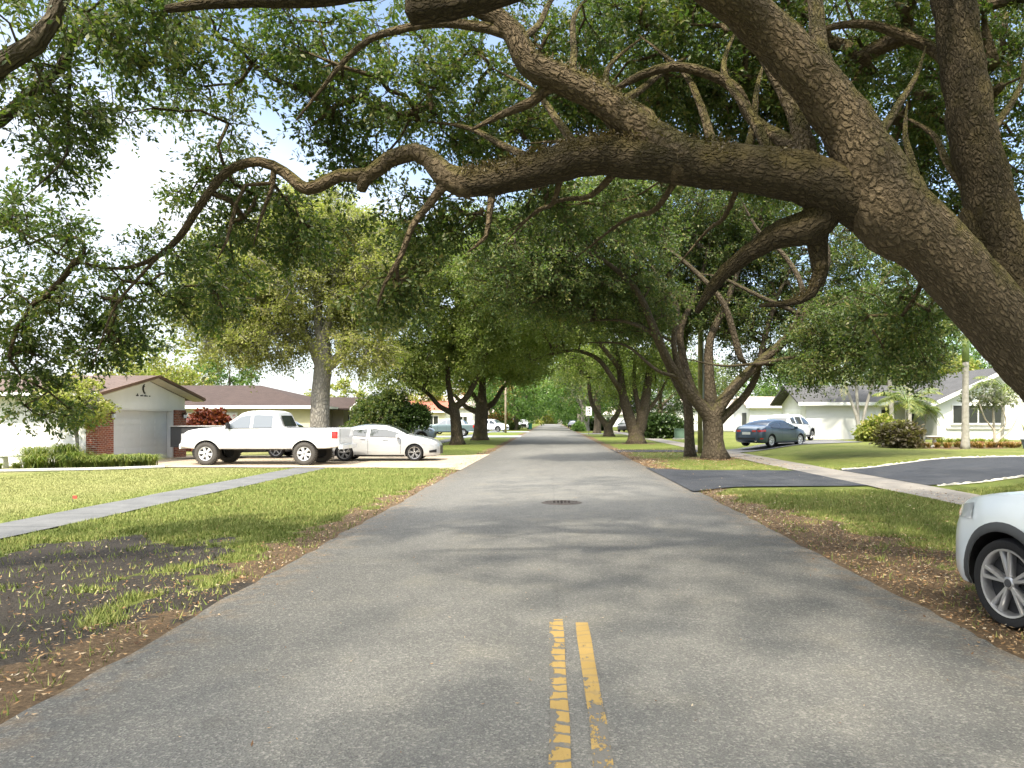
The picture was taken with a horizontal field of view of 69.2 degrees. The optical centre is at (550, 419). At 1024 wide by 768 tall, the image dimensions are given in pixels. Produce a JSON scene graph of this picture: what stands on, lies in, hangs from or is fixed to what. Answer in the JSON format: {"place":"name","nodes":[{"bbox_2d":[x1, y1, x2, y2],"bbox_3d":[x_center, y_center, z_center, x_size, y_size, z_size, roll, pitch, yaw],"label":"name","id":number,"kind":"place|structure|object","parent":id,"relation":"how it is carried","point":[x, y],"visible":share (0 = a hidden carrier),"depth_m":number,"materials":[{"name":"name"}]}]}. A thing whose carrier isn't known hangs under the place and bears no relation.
{"place":"outdoors","nodes":[
{"label":"outdoors","id":0,"kind":"place"},
{"bbox_2d":[0,375,205,465],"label":"house","id":1,"kind":"structure","parent":0,"point":[152,410],"depth_m":29.32,"materials":[{"name":"white paint"}]},
{"bbox_2d":[114,410,166,457],"bbox_3d":[-16.889,0.670,30.320,0.062,2.060,4.480,0,0,0],"label":"garage door","id":2,"kind":"structure","parent":1,"relation":"in","point":[135,432],"depth_m":30.44,"materials":[{"name":"paint"}]},
{"bbox_2d":[0,468,323,537],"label":"pavement","id":3,"kind":"structure","parent":0,"point":[23,526],"depth_m":14.44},
{"bbox_2d":[156,454,488,469],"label":"driveway","id":4,"kind":"structure","parent":0,"point":[441,461],"depth_m":28.78,"materials":[{"name":"beige concrete"}]},
{"bbox_2d":[170,425,224,458],"bbox_3d":[-14.250,0.969,31.600,3.200,1.410,1.910,0,0,0],"label":"utility trailer","id":5,"kind":"object","parent":4,"relation":"on","point":[176,432],"visible":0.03,"depth_m":30.84,"materials":[{"name":"grey metal"}]},
{"bbox_2d":[179,410,356,464],"bbox_3d":[-10.640,0.670,28.049,6.120,2.037,2.407,0,0,1],"label":"pickup truck","id":6,"kind":"object","parent":4,"relation":"on","point":[257,430],"visible":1,"depth_m":27.08,"materials":[{"name":"white paint"}]},
{"bbox_2d":[241,421,303,457],"bbox_3d":[-13.299,0.812,33.000,4.542,1.723,2.251,0,0,0],"label":"suv","id":7,"kind":"object","parent":4,"relation":"on","point":[276,453],"visible":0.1,"depth_m":32.15,"materials":[{"name":"paint"}]},
{"bbox_2d":[332,424,442,460],"bbox_3d":[-6.951,0.925,30.600,4.862,1.498,2.242,0,0,-2],"label":"sedan","id":8,"kind":"object","parent":4,"relation":"on","point":[382,440],"visible":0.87,"depth_m":29.76,"materials":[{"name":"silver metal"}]},
{"bbox_2d":[439,430,498,442],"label":"pavement","id":9,"kind":"structure","parent":0,"point":[445,440],"depth_m":61.88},
{"bbox_2d":[436,436,520,436],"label":"driveway","id":10,"kind":"structure","parent":0,"point":[488,436],"depth_m":72.57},
{"bbox_2d":[430,418,473,435],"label":"pickup truck","id":11,"kind":"object","parent":10,"relation":"on","point":[443,425],"visible":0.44,"depth_m":73.57,"materials":[{"name":"teal paint"}]},
{"bbox_2d":[468,431,529,431],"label":"driveway","id":12,"kind":"structure","parent":0,"point":[507,431],"depth_m":102.60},
{"bbox_2d":[487,419,508,431],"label":"suv","id":13,"kind":"object","parent":12,"relation":"on","point":[494,424],"visible":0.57,"depth_m":100.02,"materials":[{"name":"white paint"}]},
{"bbox_2d":[0,424,1023,767],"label":"road","id":14,"kind":"structure","parent":0,"point":[756,644],"depth_m":5.15,"materials":[{"name":"asphalt"}]},
{"bbox_2d":[549,619,570,767],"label":"road marking","id":15,"kind":"object","parent":14,"relation":"on","point":[559,749],"visible":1,"depth_m":4.26,"materials":[{"name":"yellow paint"}]},
{"bbox_2d":[541,500,581,504],"bbox_3d":[0.210,1.625,14.550,0.800,0.021,0.800,0,0,0],"label":"manhole cover","id":16,"kind":"object","parent":14,"relation":"on","point":[561,502],"visible":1,"depth_m":14.44,"materials":[{"name":"metal"}]},
{"bbox_2d":[576,622,613,767],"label":"road marking","id":17,"kind":"object","parent":14,"relation":"on","point":[601,748],"visible":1,"depth_m":4.24,"materials":[{"name":"yellow paint"}]},
{"bbox_2d":[0,424,1023,723],"bbox_3d":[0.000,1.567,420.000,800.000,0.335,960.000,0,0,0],"label":"ground","id":18,"kind":"structure","parent":0,"point":[838,454],"depth_m":8.68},
{"bbox_2d":[0,454,25,467],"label":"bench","id":19,"kind":"object","parent":18,"relation":"on","point":[5,460],"visible":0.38,"depth_m":25.76,"materials":[{"name":"white concrete"}]},
{"bbox_2d":[0,461,66,468],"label":"strap leaf plant","id":20,"kind":"object","parent":18,"relation":"on","point":[15,465],"visible":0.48,"depth_m":25.37,"materials":[{"name":"green plant"}]},
{"bbox_2d":[0,443,98,468],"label":"strap leaf plant","id":21,"kind":"object","parent":18,"relation":"on","point":[36,457],"visible":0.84,"depth_m":25.37,"materials":[{"name":"green plant"}]},
{"bbox_2d":[30,374,121,451],"bbox_3d":[-16.816,0.047,26.152,2.901,3.548,2.854,0,0,-22],"label":"young tree","id":22,"kind":"object","parent":18,"relation":"on","point":[103,406],"visible":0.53,"depth_m":26.06,"materials":[{"name":"green plant"}]},
{"bbox_2d":[0,465,164,472],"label":"bed edging","id":23,"kind":"object","parent":18,"relation":"on","point":[77,469],"visible":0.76,"depth_m":24.39,"materials":[{"name":"concrete"}]},
{"bbox_2d":[0,0,230,206],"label":"oak tree","id":24,"kind":"object","parent":18,"relation":"on","point":[98,29],"visible":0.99,"depth_m":7.27,"materials":[{"name":"green plant"}]},
{"bbox_2d":[63,453,167,467],"bbox_3d":[-15.301,1.434,25.795,3.752,0.512,1.792,0,0,-14],"label":"strap leaf plant","id":25,"kind":"object","parent":18,"relation":"on","point":[120,460],"visible":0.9,"depth_m":25.62,"materials":[{"name":"green plant"}]},
{"bbox_2d":[62,329,218,384],"bbox_3d":[-28.795,-2.325,51.795,9.574,8.441,10.598,0,0,0],"label":"tree","id":26,"kind":"object","parent":18,"relation":"on","point":[166,373],"visible":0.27,"depth_m":52.95,"materials":[{"name":"green plant"}]},
{"bbox_2d":[115,343,225,384],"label":"tree","id":27,"kind":"object","parent":18,"relation":"on","point":[187,363],"visible":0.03,"depth_m":67.04,"materials":[{"name":"green plant"}]},
{"bbox_2d":[186,407,234,450],"bbox_3d":[-18.603,0.510,40.227,3.680,2.449,3.117,0,0,0],"label":"croton bush","id":28,"kind":"object","parent":18,"relation":"on","point":[198,416],"visible":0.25,"depth_m":39.60,"materials":[{"name":"red plant"}]},
{"bbox_2d":[192,355,261,384],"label":"tree","id":29,"kind":"object","parent":18,"relation":"on","point":[231,379],"visible":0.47,"depth_m":67.62,"materials":[{"name":"green plant"}]},
{"bbox_2d":[180,385,362,426],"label":"house","id":30,"kind":"structure","parent":18,"relation":"on","point":[236,400],"depth_m":45.55,"materials":[{"name":"yellow paint"}]},
{"bbox_2d":[187,413,237,421],"bbox_3d":[-21.300,0.650,43.969,5.400,2.100,0.062,0,0,0],"label":"garage door","id":31,"kind":"structure","parent":30,"relation":"in","point":[230,414],"depth_m":43.94,"materials":[{"name":"white paint"}]},
{"bbox_2d":[146,171,436,457],"bbox_3d":[-10.702,-4.357,31.454,11.932,12.246,8.258,0,0,0],"label":"oak tree","id":32,"kind":"object","parent":18,"relation":"on","point":[274,320],"visible":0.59,"depth_m":30.07,"materials":[{"name":"green plant"}]},
{"bbox_2d":[303,376,370,396],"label":"tree","id":33,"kind":"object","parent":18,"relation":"on","point":[344,390],"visible":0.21,"depth_m":73.55,"materials":[{"name":"green plant"}]},
{"bbox_2d":[339,388,413,431],"bbox_3d":[-11.198,-0.232,47.135,3.990,3.938,5.560,0,0,42],"label":"bush","id":34,"kind":"object","parent":18,"relation":"on","point":[370,408],"visible":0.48,"depth_m":46.60,"materials":[{"name":"green plant"}]},
{"bbox_2d":[374,375,446,403],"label":"tree","id":35,"kind":"object","parent":18,"relation":"on","point":[442,397],"visible":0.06,"depth_m":101.85,"materials":[{"name":"green plant"}]},
{"bbox_2d":[388,400,433,433],"bbox_3d":[-8.950,0.222,47.578,2.988,2.994,2.523,0,0,0],"label":"hedge","id":36,"kind":"object","parent":18,"relation":"on","point":[419,415],"visible":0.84,"depth_m":46.93,"materials":[{"name":"green plant"}]},
{"bbox_2d":[410,428,435,437],"bbox_3d":[-10.901,0.812,55.500,4.542,1.723,1.884,0,0,0],"label":"suv","id":37,"kind":"object","parent":18,"relation":"on","point":[431,432],"visible":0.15,"depth_m":54.68,"materials":[{"name":"blue paint"}]},
{"bbox_2d":[403,401,449,423],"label":"house","id":38,"kind":"structure","parent":18,"relation":"on","point":[438,415],"depth_m":97.00,"materials":[{"name":"orange paint"}]},
{"bbox_2d":[429,416,438,423],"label":"window","id":39,"kind":"structure","parent":38,"relation":"in","point":[435,420],"depth_m":96.97,"materials":[{"name":"glass"}]},
{"bbox_2d":[414,395,475,423],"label":"house","id":40,"kind":"structure","parent":18,"relation":"on","point":[467,416],"depth_m":118.00,"materials":[{"name":"white paint"}]},
{"bbox_2d":[354,200,546,444],"bbox_3d":[-5.977,-5.638,47.012,16.476,15.018,12.709,0,0,29],"label":"oak tree","id":41,"kind":"object","parent":18,"relation":"on","point":[462,344],"visible":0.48,"depth_m":46.87,"materials":[{"name":"green plant"}]},
{"bbox_2d":[453,380,520,414],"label":"tree","id":42,"kind":"object","parent":18,"relation":"on","point":[492,392],"visible":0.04,"depth_m":136.47,"materials":[{"name":"green plant"}]},
{"bbox_2d":[418,309,572,439],"bbox_3d":[-4.765,-4.352,58.324,13.309,12.733,15.826,0,0,0],"label":"oak tree","id":43,"kind":"object","parent":18,"relation":"on","point":[482,408],"visible":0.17,"depth_m":58.68,"materials":[{"name":"green plant"}]},
{"bbox_2d":[488,411,513,422],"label":"bush","id":44,"kind":"object","parent":18,"relation":"on","point":[494,417],"visible":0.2,"depth_m":122.91,"materials":[{"name":"green plant"}]},
{"bbox_2d":[505,387,506,432],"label":"utility pole","id":45,"kind":"object","parent":18,"relation":"on","point":[505,411],"visible":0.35,"depth_m":93.88,"materials":[{"name":"brown wood"}]},
{"bbox_2d":[501,420,520,429],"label":"hedge","id":46,"kind":"object","parent":18,"relation":"on","point":[510,424],"visible":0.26,"depth_m":117.55,"materials":[{"name":"green plant"}]},
{"bbox_2d":[462,365,560,429],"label":"oak tree","id":47,"kind":"object","parent":18,"relation":"on","point":[514,407],"visible":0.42,"depth_m":115.86,"materials":[{"name":"green plant"}]},
{"bbox_2d":[0,0,1023,465],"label":"oak tree","id":48,"kind":"object","parent":18,"relation":"on","point":[796,74],"visible":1,"depth_m":8.66,"materials":[{"name":"green plant"}]},
{"bbox_2d":[0,458,1023,717],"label":"grass","id":49,"kind":"structure","parent":18,"relation":"on","point":[198,516],"depth_m":13.45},
{"bbox_2d":[0,448,1023,764],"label":"fallen leaves","id":50,"kind":"object","parent":18,"relation":"on","point":[908,580],"visible":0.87,"depth_m":8.66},
{"bbox_2d":[488,378,549,422],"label":"oak tree","id":51,"kind":"object","parent":18,"relation":"on","point":[526,414],"visible":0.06,"depth_m":146.96,"materials":[{"name":"green plant"}]},
{"bbox_2d":[523,402,552,422],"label":"oak tree","id":52,"kind":"object","parent":18,"relation":"on","point":[534,416],"depth_m":189.24,"materials":[{"name":"green plant"}]},
{"bbox_2d":[528,410,558,423],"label":"tree","id":53,"kind":"object","parent":18,"relation":"on","point":[549,419],"visible":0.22,"depth_m":264.43,"materials":[{"name":"green plant"}]},
{"bbox_2d":[529,362,613,430],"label":"oak tree","id":54,"kind":"object","parent":18,"relation":"on","point":[584,417],"visible":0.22,"depth_m":107.17,"materials":[{"name":"green plant"}]},
{"bbox_2d":[537,380,618,426],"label":"oak tree","id":55,"kind":"object","parent":18,"relation":"on","point":[568,414],"visible":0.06,"depth_m":135.97,"materials":[{"name":"green plant"}]},
{"bbox_2d":[570,419,586,431],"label":"hedge","id":56,"kind":"object","parent":18,"relation":"on","point":[578,426],"visible":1,"depth_m":103.28,"materials":[{"name":"green plant"}]},
{"bbox_2d":[550,398,611,425],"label":"oak tree","id":57,"kind":"object","parent":18,"relation":"on","point":[574,417],"visible":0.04,"depth_m":176.57,"materials":[{"name":"green plant"}]},
{"bbox_2d":[548,335,629,432],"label":"oak tree","id":58,"kind":"object","parent":18,"relation":"on","point":[597,423],"visible":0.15,"depth_m":89.64,"materials":[{"name":"green plant"}]},
{"bbox_2d":[586,407,591,415],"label":"road sign","id":59,"kind":"object","parent":18,"relation":"on","point":[588,411],"visible":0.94,"depth_m":81.99,"materials":[{"name":"grey metal"}]},
{"bbox_2d":[539,332,651,436],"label":"oak tree","id":60,"kind":"object","parent":18,"relation":"on","point":[585,369],"visible":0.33,"depth_m":71.34,"materials":[{"name":"green plant"}]},
{"bbox_2d":[589,417,608,430],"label":"hedge","id":61,"kind":"object","parent":18,"relation":"on","point":[591,424],"visible":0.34,"depth_m":111.08,"materials":[{"name":"green plant"}]},
{"bbox_2d":[486,252,725,443],"bbox_3d":[4.143,-4.795,50.847,16.005,13.555,10.808,0,0,-24],"label":"oak tree","id":62,"kind":"object","parent":18,"relation":"on","point":[636,427],"visible":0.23,"depth_m":51.33,"materials":[{"name":"green plant"}]},
{"bbox_2d":[603,408,623,426],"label":"house","id":63,"kind":"structure","parent":18,"relation":"on","point":[617,422],"depth_m":150.00,"materials":[{"name":"white paint"}]},
{"bbox_2d":[617,419,626,431],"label":"suv","id":64,"kind":"object","parent":18,"relation":"on","point":[621,425],"visible":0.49,"depth_m":97.18,"materials":[{"name":"white paint"}]},
{"bbox_2d":[610,351,675,409],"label":"tree","id":65,"kind":"object","parent":18,"relation":"on","point":[655,394],"visible":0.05,"depth_m":118.32,"materials":[{"name":"green plant"}]},
{"bbox_2d":[597,356,719,423],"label":"tree","id":66,"kind":"object","parent":18,"relation":"on","point":[673,409],"visible":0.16,"depth_m":75.22,"materials":[{"name":"green plant"}]},
{"bbox_2d":[644,411,683,438],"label":"hedge","id":67,"kind":"object","parent":18,"relation":"on","point":[661,426],"visible":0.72,"depth_m":65.05,"materials":[{"name":"green plant"}]},
{"bbox_2d":[625,261,726,456],"bbox_3d":[5.900,-2.793,34.094,5.621,9.236,5.395,0,0,0],"label":"oak tree","id":68,"kind":"object","parent":18,"relation":"on","point":[689,445],"visible":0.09,"depth_m":33.80,"materials":[{"name":"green plant"}]},
{"bbox_2d":[673,429,683,439],"bbox_3d":[10.750,1.238,62.000,0.950,0.885,0.950,0,0,0],"label":"utility box","id":69,"kind":"object","parent":18,"relation":"on","point":[678,434],"visible":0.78,"depth_m":61.64,"materials":[{"name":"metal"}]},
{"bbox_2d":[698,326,703,453],"bbox_3d":[7.500,-2.750,37.000,0.340,9.100,0.240,0,0,0],"label":"utility pole","id":70,"kind":"object","parent":18,"relation":"on","point":[701,368],"visible":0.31,"depth_m":36.90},
{"bbox_2d":[663,348,746,401],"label":"tree","id":71,"kind":"object","parent":18,"relation":"on","point":[720,379],"visible":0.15,"depth_m":102.18,"materials":[{"name":"plant"}]},
{"bbox_2d":[676,399,733,429],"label":"house","id":72,"kind":"structure","parent":18,"relation":"on","point":[728,424],"depth_m":95.00,"materials":[{"name":"white paint"}]},
{"bbox_2d":[446,175,969,459],"bbox_3d":[6.777,-5.134,30.671,21.302,14.112,14.269,0,0,0],"label":"oak tree","id":73,"kind":"object","parent":18,"relation":"on","point":[557,280],"visible":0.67,"depth_m":29.62,"materials":[{"name":"green plant"}]},
{"bbox_2d":[729,397,781,431],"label":"house","id":74,"kind":"structure","parent":18,"relation":"on","point":[750,409],"depth_m":77.50,"materials":[{"name":"white paint"}]},
{"bbox_2d":[738,346,837,396],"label":"tree","id":75,"kind":"object","parent":18,"relation":"on","point":[766,390],"visible":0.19,"depth_m":83.01,"materials":[{"name":"green plant"}]},
{"bbox_2d":[820,365,864,424],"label":"palm tree","id":76,"kind":"object","parent":18,"relation":"on","point":[853,407],"visible":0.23,"depth_m":49.92,"materials":[{"name":"green plant"}]},
{"bbox_2d":[854,370,859,422],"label":"palm tree","id":77,"kind":"object","parent":18,"relation":"on","point":[857,400],"visible":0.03,"depth_m":50.46,"materials":[{"name":"grey plant"}]},
{"bbox_2d":[855,363,899,422],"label":"palm tree","id":78,"kind":"object","parent":18,"relation":"on","point":[866,406],"visible":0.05,"depth_m":50.21,"materials":[{"name":"beige plant"}]},
{"bbox_2d":[850,407,904,440],"bbox_3d":[20.929,0.311,46.788,3.940,2.248,2.886,0,0,19],"label":"shrub","id":79,"kind":"object","parent":18,"relation":"on","point":[862,432],"visible":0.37,"depth_m":46.44,"materials":[{"name":"green plant"}]},
{"bbox_2d":[816,350,942,384],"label":"tree","id":80,"kind":"object","parent":18,"relation":"on","point":[884,380],"visible":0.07,"depth_m":76.48,"materials":[{"name":"plant"}]},
{"bbox_2d":[887,377,893,418],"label":"palm tree","id":81,"kind":"object","parent":18,"relation":"on","point":[889,384],"visible":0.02,"depth_m":48.90,"materials":[{"name":"grey plant"}]},
{"bbox_2d":[770,368,1023,439],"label":"house","id":82,"kind":"structure","parent":18,"relation":"on","point":[828,419],"depth_m":52.00,"materials":[{"name":"white paint"}]},
{"bbox_2d":[785,409,801,415],"bbox_3d":[17.869,0.325,54.700,0.062,2.150,3.600,0,0,0],"label":"garage door","id":83,"kind":"structure","parent":82,"relation":"in","point":[789,411],"depth_m":54.24,"materials":[{"name":"grey paint"}]},
{"bbox_2d":[950,405,1006,424],"bbox_3d":[29.400,-0.308,50.940,3.800,1.435,0.140,0,0,0],"label":"window","id":84,"kind":"structure","parent":82,"relation":"in","point":[977,418],"depth_m":50.98,"materials":[{"name":"white paint"}]},
{"bbox_2d":[868,418,928,447],"bbox_3d":[17.357,0.700,36.775,2.364,1.539,3.084,0,0,0],"label":"shrub","id":85,"kind":"object","parent":18,"relation":"on","point":[899,434],"visible":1,"depth_m":36.07,"materials":[{"name":"green plant"}]},
{"bbox_2d":[872,386,944,425],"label":"palm tree","id":86,"kind":"object","parent":18,"relation":"on","point":[908,402],"visible":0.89,"depth_m":41.81,"materials":[{"name":"green plant"}]},
{"bbox_2d":[909,405,943,441],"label":"palm tree","id":87,"kind":"object","parent":18,"relation":"on","point":[926,411],"visible":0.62,"depth_m":42.38,"materials":[{"name":"green plant"}]},
{"bbox_2d":[905,351,949,423],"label":"palm tree","id":88,"kind":"object","parent":18,"relation":"on","point":[910,416],"visible":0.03,"depth_m":47.33,"materials":[{"name":"green plant"}]},
{"bbox_2d":[840,455,1023,469],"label":"stone edging","id":89,"kind":"object","parent":18,"relation":"on","point":[928,459],"visible":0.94,"depth_m":26.00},
{"bbox_2d":[877,333,991,383],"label":"tree","id":90,"kind":"object","parent":18,"relation":"on","point":[976,354],"visible":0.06,"depth_m":79.05,"materials":[{"name":"green plant"}]},
{"bbox_2d":[926,436,942,447],"bbox_3d":[19.100,1.115,36.900,0.800,0.570,0.800,0,0,0],"label":"bird bath","id":91,"kind":"object","parent":18,"relation":"on","point":[933,440],"visible":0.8,"depth_m":36.80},
{"bbox_2d":[917,442,953,447],"bbox_3d":[18.666,1.247,36.435,3.001,0.286,1.461,0,0,-12],"label":"bromeliad","id":92,"kind":"object","parent":18,"relation":"on","point":[945,445],"visible":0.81,"depth_m":36.33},
{"bbox_2d":[901,351,982,384],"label":"tree","id":93,"kind":"object","parent":18,"relation":"on","point":[972,366],"visible":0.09,"depth_m":67.41,"materials":[{"name":"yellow plant"}]},
{"bbox_2d":[943,331,970,448],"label":"palm tree","id":94,"kind":"object","parent":18,"relation":"on","point":[965,437],"visible":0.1,"depth_m":35.17,"materials":[{"name":"beige plant"}]},
{"bbox_2d":[943,437,1013,443],"bbox_3d":[23.282,1.193,40.537,4.499,0.394,1.942,0,0,0],"label":"bromeliad","id":95,"kind":"object","parent":18,"relation":"on","point":[975,439],"visible":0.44,"depth_m":40.40,"materials":[{"name":"yellow plant"}]},
{"bbox_2d":[936,475,1023,485],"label":"stone edging","id":96,"kind":"object","parent":18,"relation":"on","point":[995,479],"visible":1,"depth_m":19.10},
{"bbox_2d":[956,380,1018,445],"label":"frangipani tree","id":97,"kind":"object","parent":18,"relation":"on","point":[997,398],"visible":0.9,"depth_m":37.53,"materials":[{"name":"green plant"}]},
{"bbox_2d":[954,441,1021,447],"bbox_3d":[22.327,1.247,36.939,5.476,0.287,2.459,0,0,-10],"label":"bromeliad","id":98,"kind":"object","parent":18,"relation":"on","point":[1009,444],"visible":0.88,"depth_m":36.65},
{"bbox_2d":[956,491,1023,628],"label":"suv","id":99,"kind":"object","parent":18,"relation":"on","point":[990,546],"visible":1,"depth_m":6.17,"materials":[{"name":"white paint"}]},
{"bbox_2d":[969,376,1022,437],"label":"palm tree","id":100,"kind":"object","parent":18,"relation":"on","point":[1005,387],"visible":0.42,"depth_m":42.94,"materials":[{"name":"green plant"}]},
{"bbox_2d":[0,0,1023,404],"label":"sky","id":101,"kind":"structure","parent":0,"point":[129,190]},
{"bbox_2d":[519,419,528,428],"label":"van","id":102,"kind":"object","parent":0,"point":[525,425],"visible":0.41,"depth_m":126.06,"materials":[{"name":"white paint"}]},
{"bbox_2d":[610,449,697,451],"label":"driveway","id":103,"kind":"structure","parent":0,"point":[649,450],"depth_m":39.79,"materials":[{"name":"black concrete"}]},
{"bbox_2d":[646,467,863,490],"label":"driveway","id":104,"kind":"structure","parent":0,"point":[710,479],"depth_m":20.93,"materials":[{"name":"asphalt"}]},
{"bbox_2d":[613,430,933,486],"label":"pavement","id":105,"kind":"structure","parent":0,"point":[870,480],"depth_m":23.83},
{"bbox_2d":[728,439,856,451],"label":"driveway","id":106,"kind":"structure","parent":0,"point":[756,448],"depth_m":42.13,"materials":[{"name":"concrete"}]},
{"bbox_2d":[735,419,805,446],"bbox_3d":[12.349,0.727,41.349,4.862,1.494,2.242,0,0,-40],"label":"sedan","id":107,"kind":"object","parent":106,"relation":"on","point":[770,432],"visible":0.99,"depth_m":40.16,"materials":[{"name":"blue metal"}]},
{"bbox_2d":[767,414,814,439],"bbox_3d":[15.599,0.508,48.199,2.251,1.723,4.542,0,0,42],"label":"suv","id":108,"kind":"object","parent":106,"relation":"on","point":[804,425],"visible":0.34,"depth_m":47.31,"materials":[{"name":"white paint"}]},
{"bbox_2d":[877,487,979,503],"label":"pavement","id":109,"kind":"structure","parent":0,"point":[926,491],"depth_m":16.76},
{"bbox_2d":[843,456,1023,484],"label":"driveway","id":110,"kind":"structure","parent":0,"point":[942,471],"depth_m":22.41,"materials":[{"name":"asphalt"}]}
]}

